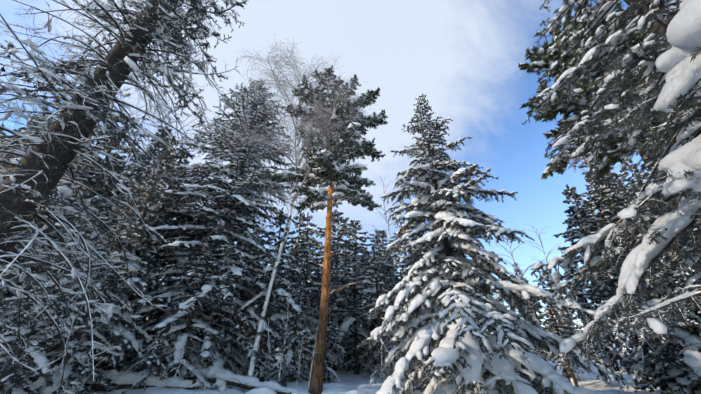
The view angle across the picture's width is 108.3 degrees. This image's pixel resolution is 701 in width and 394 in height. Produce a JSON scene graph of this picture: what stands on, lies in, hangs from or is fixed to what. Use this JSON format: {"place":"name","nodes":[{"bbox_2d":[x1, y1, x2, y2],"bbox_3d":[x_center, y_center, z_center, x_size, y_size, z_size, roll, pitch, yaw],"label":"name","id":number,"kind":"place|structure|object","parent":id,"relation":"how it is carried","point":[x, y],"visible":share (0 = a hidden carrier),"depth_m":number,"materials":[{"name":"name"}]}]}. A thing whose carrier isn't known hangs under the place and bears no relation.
{"place":"outdoors","nodes":[
{"label":"outdoors","id":0,"kind":"place"},
{"bbox_2d":[0,0,671,340],"label":"sky","id":1,"kind":"structure","parent":0,"point":[465,56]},
{"bbox_2d":[89,342,700,393],"bbox_3d":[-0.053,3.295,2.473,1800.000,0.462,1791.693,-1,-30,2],"label":"snow ground","id":2,"kind":"structure","parent":0,"point":[350,380],"depth_m":10.34,"materials":[{"name":"white snow"}]},
{"bbox_2d":[4,142,32,167],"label":"spruce tree","id":3,"kind":"object","parent":2,"relation":"on","point":[15,155],"depth_m":10.94,"materials":[{"name":"green plant"}]},
{"bbox_2d":[0,124,42,261],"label":"spruce tree","id":4,"kind":"object","parent":2,"relation":"on","point":[4,171],"visible":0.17,"depth_m":8.87,"materials":[{"name":"green plant"}]},
{"bbox_2d":[0,114,46,158],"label":"spruce tree","id":5,"kind":"object","parent":2,"relation":"on","point":[30,123],"visible":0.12,"depth_m":12.77,"materials":[{"name":"green plant"}]},
{"bbox_2d":[3,129,94,294],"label":"spruce tree","id":6,"kind":"object","parent":2,"relation":"on","point":[83,171],"visible":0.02,"depth_m":11.27,"materials":[{"name":"green plant"}]},
{"bbox_2d":[0,126,105,316],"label":"spruce tree","id":7,"kind":"object","parent":2,"relation":"on","point":[69,185],"visible":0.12,"depth_m":9.79,"materials":[{"name":"green plant"}]},
{"bbox_2d":[0,195,114,393],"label":"spruce tree","id":8,"kind":"object","parent":2,"relation":"on","point":[20,382],"visible":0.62,"depth_m":6.58,"materials":[{"name":"green plant"}]},
{"bbox_2d":[0,123,123,360],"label":"spruce tree","id":9,"kind":"object","parent":2,"relation":"on","point":[96,160],"visible":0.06,"depth_m":11.54,"materials":[{"name":"green plant"}]},
{"bbox_2d":[0,127,131,374],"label":"spruce tree","id":10,"kind":"object","parent":2,"relation":"on","point":[93,180],"visible":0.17,"depth_m":11.84,"materials":[{"name":"green plant"}]},
{"bbox_2d":[0,178,156,393],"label":"spruce tree","id":11,"kind":"object","parent":2,"relation":"on","point":[83,367],"visible":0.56,"depth_m":8.60,"materials":[{"name":"green plant"}]},
{"bbox_2d":[0,164,156,391],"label":"spruce tree","id":12,"kind":"object","parent":2,"relation":"on","point":[142,176],"visible":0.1,"depth_m":9.00,"materials":[{"name":"green plant"}]},
{"bbox_2d":[6,134,179,392],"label":"spruce tree","id":13,"kind":"object","parent":2,"relation":"on","point":[140,333],"visible":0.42,"depth_m":10.01,"materials":[{"name":"green plant"}]},
{"bbox_2d":[54,159,174,393],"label":"spruce tree","id":14,"kind":"object","parent":2,"relation":"on","point":[158,257],"visible":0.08,"depth_m":12.06,"materials":[{"name":"green plant"}]},
{"bbox_2d":[95,154,144,226],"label":"spruce tree","id":15,"kind":"object","parent":2,"relation":"on","point":[130,171],"depth_m":28.73,"materials":[{"name":"green plant"}]},
{"bbox_2d":[0,0,247,393],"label":"old spruce tree","id":16,"kind":"object","parent":2,"relation":"on","point":[29,183],"visible":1,"depth_m":3.30,"materials":[{"name":"grey plant"}]},
{"bbox_2d":[112,142,138,192],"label":"spruce tree","id":17,"kind":"object","parent":2,"relation":"on","point":[125,166],"visible":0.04,"depth_m":30.82,"materials":[{"name":"green plant"}]},
{"bbox_2d":[61,146,195,371],"bbox_3d":[-11.164,2.998,13.608,6.753,14.077,6.556,-9,-30,13],"label":"spruce tree","id":18,"kind":"object","parent":2,"relation":"on","point":[180,157],"visible":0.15,"depth_m":14.36,"materials":[{"name":"green plant"}]},
{"bbox_2d":[81,153,177,370],"bbox_3d":[-11.456,2.752,13.410,4.422,13.071,4.281,7,-30,-11],"label":"spruce tree","id":19,"kind":"object","parent":2,"relation":"on","point":[124,361],"depth_m":13.53,"materials":[{"name":"green plant"}]},
{"bbox_2d":[96,126,171,265],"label":"spruce tree","id":20,"kind":"object","parent":2,"relation":"on","point":[155,143],"visible":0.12,"depth_m":16.21,"materials":[{"name":"green plant"}]},
{"bbox_2d":[78,363,202,391],"bbox_3d":[-7.879,6.313,8.963,5.003,1.168,1.350,6,-30,-11],"label":"fallen log","id":21,"kind":"object","parent":2,"relation":"on","point":[124,380],"visible":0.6,"depth_m":9.07,"materials":[{"name":"white plant"}]},
{"bbox_2d":[122,151,163,182],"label":"spruce tree","id":22,"kind":"object","parent":2,"relation":"on","point":[129,167],"depth_m":25.37,"materials":[{"name":"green plant"}]},
{"bbox_2d":[113,115,198,219],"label":"spruce tree","id":23,"kind":"object","parent":2,"relation":"on","point":[173,145],"visible":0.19,"depth_m":18.88,"materials":[{"name":"green plant"}]},
{"bbox_2d":[127,176,185,370],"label":"spruce tree","id":24,"kind":"object","parent":2,"relation":"on","point":[144,319],"visible":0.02,"depth_m":16.85,"materials":[{"name":"green plant"}]},
{"bbox_2d":[104,162,210,371],"bbox_3d":[-10.270,3.895,15.059,6.997,13.839,7.207,8,-30,-13],"label":"spruce tree","id":25,"kind":"object","parent":2,"relation":"on","point":[160,313],"visible":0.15,"depth_m":14.08,"materials":[{"name":"green plant"}]},
{"bbox_2d":[132,234,191,373],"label":"spruce tree","id":26,"kind":"object","parent":2,"relation":"on","point":[150,318],"depth_m":14.98,"materials":[{"name":"green plant"}]},
{"bbox_2d":[118,228,238,389],"bbox_3d":[-6.702,4.508,10.852,3.698,6.557,4.788,6,-27,-10],"label":"spruce tree","id":27,"kind":"object","parent":2,"relation":"on","point":[184,337],"visible":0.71,"depth_m":10.45,"materials":[{"name":"green plant"}]},
{"bbox_2d":[155,222,239,373],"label":"spruce tree","id":28,"kind":"object","parent":2,"relation":"on","point":[237,348],"depth_m":15.28,"materials":[{"name":"green plant"}]},
{"bbox_2d":[90,79,305,393],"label":"fir tree","id":29,"kind":"object","parent":2,"relation":"on","point":[225,212],"visible":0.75,"depth_m":13.50,"materials":[{"name":"green plant"}]},
{"bbox_2d":[160,158,239,371],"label":"birch tree","id":30,"kind":"object","parent":2,"relation":"on","point":[201,242],"visible":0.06,"depth_m":15.24,"materials":[{"name":"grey plant"}]},
{"bbox_2d":[200,258,234,367],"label":"spruce tree","id":31,"kind":"object","parent":2,"relation":"on","point":[217,322],"visible":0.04,"depth_m":12.94,"materials":[{"name":"green plant"}]},
{"bbox_2d":[180,363,297,393],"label":"fallen log","id":32,"kind":"object","parent":2,"relation":"on","point":[248,382],"visible":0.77,"depth_m":9.52,"materials":[{"name":"white plant"}]},
{"bbox_2d":[224,293,255,365],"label":"spruce tree","id":33,"kind":"object","parent":2,"relation":"on","point":[240,298],"visible":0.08,"depth_m":15.87,"materials":[{"name":"green plant"}]},
{"bbox_2d":[223,226,280,369],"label":"spruce tree","id":34,"kind":"object","parent":2,"relation":"on","point":[258,236],"visible":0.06,"depth_m":18.54,"materials":[{"name":"green plant"}]},
{"bbox_2d":[235,263,268,374],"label":"spruce tree","id":35,"kind":"object","parent":2,"relation":"on","point":[246,354],"visible":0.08,"depth_m":14.94,"materials":[{"name":"green plant"}]},
{"bbox_2d":[242,278,276,381],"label":"spruce tree","id":36,"kind":"object","parent":2,"relation":"on","point":[260,375],"visible":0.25,"depth_m":11.71,"materials":[{"name":"green plant"}]},
{"bbox_2d":[226,246,304,376],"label":"spruce tree","id":37,"kind":"object","parent":2,"relation":"on","point":[260,300],"visible":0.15,"depth_m":13.56,"materials":[{"name":"green plant"}]},
{"bbox_2d":[230,207,316,381],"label":"spruce tree","id":38,"kind":"object","parent":2,"relation":"on","point":[275,286],"visible":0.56,"depth_m":12.78,"materials":[{"name":"green plant"}]},
{"bbox_2d":[271,288,280,355],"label":"spruce tree","id":39,"kind":"object","parent":2,"relation":"on","point":[276,354],"visible":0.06,"depth_m":27.67,"materials":[{"name":"green plant"}]},
{"bbox_2d":[256,184,307,325],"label":"birch tree","id":40,"kind":"object","parent":2,"relation":"on","point":[279,227],"visible":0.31,"depth_m":20.55,"materials":[{"name":"white plant"}]},
{"bbox_2d":[264,270,315,386],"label":"spruce tree","id":41,"kind":"object","parent":2,"relation":"on","point":[290,375],"visible":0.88,"depth_m":11.66,"materials":[{"name":"green plant"}]},
{"bbox_2d":[275,279,305,383],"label":"sapling","id":42,"kind":"object","parent":2,"relation":"on","point":[286,329],"visible":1,"depth_m":10.45,"materials":[{"name":"plant"}]},
{"bbox_2d":[212,35,370,391],"bbox_3d":[-3.592,-1.193,14.352,10.020,20.149,10.787,-1,-30,2],"label":"birch tree","id":43,"kind":"object","parent":2,"relation":"on","point":[298,162],"visible":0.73,"depth_m":14.31,"materials":[{"name":"white plant"}]},
{"bbox_2d":[269,251,319,367],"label":"spruce tree","id":44,"kind":"object","parent":2,"relation":"on","point":[295,265],"visible":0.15,"depth_m":17.20,"materials":[{"name":"green plant"}]},
{"bbox_2d":[278,210,320,349],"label":"spruce tree","id":45,"kind":"object","parent":2,"relation":"on","point":[299,231],"visible":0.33,"depth_m":23.53,"materials":[{"name":"green plant"}]},
{"bbox_2d":[289,313,313,387],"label":"sapling","id":46,"kind":"object","parent":2,"relation":"on","point":[300,350],"visible":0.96,"depth_m":10.82,"materials":[{"name":"grey plant"}]},
{"bbox_2d":[288,213,322,294],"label":"spruce tree","id":47,"kind":"object","parent":2,"relation":"on","point":[310,227],"visible":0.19,"depth_m":32.03,"materials":[{"name":"green plant"}]},
{"bbox_2d":[304,261,320,368],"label":"spruce tree","id":48,"kind":"object","parent":2,"relation":"on","point":[317,273],"visible":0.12,"depth_m":19.73,"materials":[{"name":"green plant"}]},
{"bbox_2d":[269,228,358,373],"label":"spruce tree","id":49,"kind":"object","parent":2,"relation":"on","point":[309,269],"visible":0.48,"depth_m":17.42,"materials":[{"name":"green plant"}]},
{"bbox_2d":[302,327,327,391],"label":"sapling","id":50,"kind":"object","parent":2,"relation":"on","point":[312,357],"visible":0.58,"depth_m":9.48,"materials":[{"name":"plant"}]},
{"bbox_2d":[295,261,346,382],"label":"spruce tree","id":51,"kind":"object","parent":2,"relation":"on","point":[327,369],"visible":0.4,"depth_m":11.97,"materials":[{"name":"green plant"}]},
{"bbox_2d":[268,66,387,393],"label":"pine tree","id":52,"kind":"object","parent":2,"relation":"on","point":[328,167],"visible":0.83,"depth_m":13.59,"materials":[{"name":"green plant"}]},
{"bbox_2d":[295,271,370,370],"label":"spruce tree","id":53,"kind":"object","parent":2,"relation":"on","point":[338,312],"visible":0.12,"depth_m":16.43,"materials":[{"name":"green plant"}]},
{"bbox_2d":[292,210,377,304],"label":"spruce tree","id":54,"kind":"object","parent":2,"relation":"on","point":[342,230],"visible":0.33,"depth_m":28.48,"materials":[{"name":"green plant"}]},
{"bbox_2d":[330,244,350,341],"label":"spruce tree","id":55,"kind":"object","parent":2,"relation":"on","point":[335,258],"visible":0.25,"depth_m":20.86,"materials":[{"name":"green plant"}]},
{"bbox_2d":[331,243,362,368],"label":"spruce tree","id":56,"kind":"object","parent":2,"relation":"on","point":[345,246],"visible":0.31,"depth_m":19.24,"materials":[{"name":"green plant"}]},
{"bbox_2d":[327,274,369,369],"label":"spruce tree","id":57,"kind":"object","parent":2,"relation":"on","point":[342,320],"visible":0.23,"depth_m":15.88,"materials":[{"name":"green plant"}]},
{"bbox_2d":[331,220,379,301],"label":"spruce tree","id":58,"kind":"object","parent":2,"relation":"on","point":[354,230],"visible":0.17,"depth_m":35.28,"materials":[{"name":"green plant"}]},
{"bbox_2d":[330,242,385,377],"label":"spruce tree","id":59,"kind":"object","parent":2,"relation":"on","point":[352,320],"visible":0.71,"depth_m":14.94,"materials":[{"name":"green plant"}]},
{"bbox_2d":[350,247,374,363],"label":"spruce tree","id":60,"kind":"object","parent":2,"relation":"on","point":[366,253],"visible":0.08,"depth_m":19.88,"materials":[{"name":"green plant"}]},
{"bbox_2d":[347,256,386,370],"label":"spruce tree","id":61,"kind":"object","parent":2,"relation":"on","point":[373,362],"visible":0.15,"depth_m":16.29,"materials":[{"name":"green plant"}]},
{"bbox_2d":[343,246,405,382],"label":"spruce tree","id":62,"kind":"object","parent":2,"relation":"on","point":[381,273],"visible":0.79,"depth_m":12.82,"materials":[{"name":"green plant"}]},
{"bbox_2d":[364,293,384,358],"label":"spruce tree","id":63,"kind":"object","parent":2,"relation":"on","point":[373,321],"visible":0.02,"depth_m":17.39,"materials":[{"name":"green plant"}]},
{"bbox_2d":[361,230,396,362],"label":"spruce tree","id":64,"kind":"object","parent":2,"relation":"on","point":[382,245],"visible":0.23,"depth_m":23.57,"materials":[{"name":"green plant"}]},
{"bbox_2d":[370,343,388,381],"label":"sapling","id":65,"kind":"object","parent":2,"relation":"on","point":[380,360],"visible":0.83,"depth_m":9.77,"materials":[{"name":"plant"}]},
{"bbox_2d":[359,230,404,336],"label":"spruce tree","id":66,"kind":"object","parent":2,"relation":"on","point":[375,243],"visible":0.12,"depth_m":34.21,"materials":[{"name":"green plant"}]},
{"bbox_2d":[363,176,411,275],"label":"birch tree","id":67,"kind":"object","parent":2,"relation":"on","point":[388,225],"visible":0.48,"depth_m":23.13,"materials":[{"name":"grey plant"}]},
{"bbox_2d":[367,260,415,381],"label":"spruce tree","id":68,"kind":"object","parent":2,"relation":"on","point":[388,345],"visible":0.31,"depth_m":13.61,"materials":[{"name":"green plant"}]},
{"bbox_2d":[379,280,417,369],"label":"spruce tree","id":69,"kind":"object","parent":2,"relation":"on","point":[392,337],"depth_m":14.86,"materials":[{"name":"green plant"}]},
{"bbox_2d":[388,233,421,287],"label":"spruce tree","id":70,"kind":"object","parent":2,"relation":"on","point":[398,260],"visible":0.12,"depth_m":42.54,"materials":[{"name":"green plant"}]},
{"bbox_2d":[381,237,429,365],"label":"spruce tree","id":71,"kind":"object","parent":2,"relation":"on","point":[413,239],"visible":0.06,"depth_m":20.60,"materials":[{"name":"green plant"}]},
{"bbox_2d":[245,383,568,393],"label":"snow drifts","id":72,"kind":"object","parent":2,"relation":"on","point":[338,389],"visible":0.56,"depth_m":8.83,"materials":[{"name":"white snow"}]},
{"bbox_2d":[399,262,416,302],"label":"spruce tree","id":73,"kind":"object","parent":2,"relation":"on","point":[409,263],"visible":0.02,"depth_m":18.45,"materials":[{"name":"green plant"}]},
{"bbox_2d":[395,236,431,307],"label":"spruce tree","id":74,"kind":"object","parent":2,"relation":"on","point":[402,266],"visible":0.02,"depth_m":26.74,"materials":[{"name":"green plant"}]},
{"bbox_2d":[407,250,432,390],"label":"spruce tree","id":75,"kind":"object","parent":2,"relation":"on","point":[415,261],"visible":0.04,"depth_m":11.32,"materials":[{"name":"green plant"}]},
{"bbox_2d":[419,245,434,268],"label":"spruce tree","id":76,"kind":"object","parent":2,"relation":"on","point":[422,254],"visible":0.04,"depth_m":20.56,"materials":[{"name":"green plant"}]},
{"bbox_2d":[356,93,636,393],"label":"spruce tree","id":77,"kind":"object","parent":2,"relation":"on","point":[467,353],"visible":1,"depth_m":6.97,"materials":[{"name":"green plant"}]},
{"bbox_2d":[491,213,549,348],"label":"birch tree","id":78,"kind":"object","parent":2,"relation":"on","point":[515,266],"visible":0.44,"depth_m":22.32,"materials":[{"name":"grey plant"}]},
{"bbox_2d":[512,263,558,353],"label":"spruce tree","id":79,"kind":"object","parent":2,"relation":"on","point":[526,282],"visible":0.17,"depth_m":28.71,"materials":[{"name":"green plant"}]},
{"bbox_2d":[521,300,554,360],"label":"spruce tree","id":80,"kind":"object","parent":2,"relation":"on","point":[540,321],"visible":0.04,"depth_m":25.53,"materials":[{"name":"green plant"}]},
{"bbox_2d":[521,337,558,377],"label":"spruce tree","id":81,"kind":"object","parent":2,"relation":"on","point":[550,356],"visible":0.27,"depth_m":11.83,"materials":[{"name":"green plant"}]},
{"bbox_2d":[522,222,580,350],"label":"birch tree","id":82,"kind":"object","parent":2,"relation":"on","point":[574,330],"visible":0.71,"depth_m":24.29,"materials":[{"name":"grey plant"}]},
{"bbox_2d":[528,275,583,385],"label":"spruce tree","id":83,"kind":"object","parent":2,"relation":"on","point":[540,316],"visible":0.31,"depth_m":11.52,"materials":[{"name":"green plant"}]},
{"bbox_2d":[544,311,584,381],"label":"spruce tree","id":84,"kind":"object","parent":2,"relation":"on","point":[565,370],"visible":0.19,"depth_m":11.99,"materials":[{"name":"green plant"}]},
{"bbox_2d":[544,274,593,356],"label":"spruce tree","id":85,"kind":"object","parent":2,"relation":"on","point":[576,325],"visible":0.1,"depth_m":25.03,"materials":[{"name":"green plant"}]},
{"bbox_2d":[542,307,610,386],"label":"spruce tree","id":86,"kind":"object","parent":2,"relation":"on","point":[566,333],"visible":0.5,"depth_m":10.46,"materials":[{"name":"green plant"}]},
{"bbox_2d":[548,273,631,386],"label":"spruce tree","id":87,"kind":"object","parent":2,"relation":"on","point":[579,295],"visible":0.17,"depth_m":11.05,"materials":[{"name":"green plant"}]},
{"bbox_2d":[562,250,633,373],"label":"spruce tree","id":88,"kind":"object","parent":2,"relation":"on","point":[607,359],"visible":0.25,"depth_m":15.04,"materials":[{"name":"green plant"}]},
{"bbox_2d":[565,143,635,207],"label":"spruce tree","id":89,"kind":"object","parent":2,"relation":"on","point":[598,168],"visible":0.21,"depth_m":18.74,"materials":[{"name":"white plant"}]},
{"bbox_2d":[579,155,623,342],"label":"spruce tree","id":90,"kind":"object","parent":2,"relation":"on","point":[584,163],"visible":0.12,"depth_m":23.70,"materials":[{"name":"green plant"}]},
{"bbox_2d":[518,0,700,206],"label":"pine tree","id":91,"kind":"object","parent":2,"relation":"on","point":[546,55],"visible":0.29,"depth_m":6.63,"materials":[{"name":"green plant"}]},
{"bbox_2d":[585,174,634,235],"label":"spruce tree","id":92,"kind":"object","parent":2,"relation":"on","point":[591,181],"visible":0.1,"depth_m":22.69,"materials":[{"name":"green plant"}]},
{"bbox_2d":[522,0,700,368],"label":"spruce tree","id":93,"kind":"object","parent":2,"relation":"on","point":[680,224],"visible":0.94,"depth_m":2.73,"materials":[{"name":"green plant"}]},
{"bbox_2d":[594,158,637,194],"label":"spruce tree","id":94,"kind":"object","parent":2,"relation":"on","point":[615,175],"visible":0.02,"depth_m":28.20,"materials":[{"name":"green plant"}]},
{"bbox_2d":[562,184,680,383],"bbox_3d":[13.157,3.682,12.495,4.093,10.131,4.228,12,-30,-23],"label":"spruce tree","id":95,"kind":"object","parent":2,"relation":"on","point":[568,192],"visible":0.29,"depth_m":12.88,"materials":[{"name":"green plant"}]},
{"bbox_2d":[549,207,700,390],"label":"spruce tree","id":96,"kind":"object","parent":2,"relation":"on","point":[611,288],"visible":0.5,"depth_m":9.49,"materials":[{"name":"green plant"}]},
{"bbox_2d":[562,193,689,384],"bbox_3d":[13.342,3.696,11.743,5.886,9.111,5.078,18,-34,-28],"label":"spruce tree","id":97,"kind":"object","parent":2,"relation":"on","point":[593,206],"visible":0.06,"depth_m":13.61,"materials":[{"name":"green plant"}]},
{"bbox_2d":[609,144,649,187],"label":"spruce tree","id":98,"kind":"object","parent":2,"relation":"on","point":[631,167],"visible":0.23,"depth_m":30.79,"materials":[{"name":"green plant"}]},
{"bbox_2d":[615,346,650,369],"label":"spruce tree","id":99,"kind":"object","parent":2,"relation":"on","point":[634,354],"depth_m":15.63,"materials":[{"name":"green plant"}]},
{"bbox_2d":[582,213,690,385],"bbox_3d":[12.737,4.159,11.326,4.871,7.918,3.762,5,-31,-11],"label":"spruce tree","id":100,"kind":"object","parent":2,"relation":"on","point":[643,380],"visible":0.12,"depth_m":10.14,"materials":[{"name":"green plant"}]},
{"bbox_2d":[611,188,665,298],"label":"spruce tree","id":101,"kind":"object","parent":2,"relation":"on","point":[639,190],"visible":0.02,"depth_m":12.52,"materials":[{"name":"green plant"}]},
{"bbox_2d":[615,183,674,298],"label":"spruce tree","id":102,"kind":"object","parent":2,"relation":"on","point":[617,189],"depth_m":13.55,"materials":[{"name":"green plant"}]},
{"bbox_2d":[592,168,700,393],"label":"spruce tree","id":103,"kind":"object","parent":2,"relation":"on","point":[682,384],"visible":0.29,"depth_m":8.22,"materials":[{"name":"green plant"}]},
{"bbox_2d":[596,189,700,393],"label":"spruce tree","id":104,"kind":"object","parent":2,"relation":"on","point":[691,360],"visible":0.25,"depth_m":7.85,"materials":[{"name":"green plant"}]},
{"bbox_2d":[646,176,682,257],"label":"spruce tree","id":105,"kind":"object","parent":2,"relation":"on","point":[659,209],"depth_m":10.07,"materials":[{"name":"green plant"}]},
{"bbox_2d":[665,0,682,6],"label":"big spruce tree","id":106,"kind":"object","parent":2,"relation":"on","point":[675,2],"visible":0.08,"depth_m":6.36,"materials":[{"name":"green plant"}]},
{"bbox_2d":[649,0,700,204],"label":"spruce tree","id":107,"kind":"object","parent":2,"relation":"on","point":[679,63],"visible":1,"depth_m":0.84,"materials":[{"name":"white plant"}]}
]}

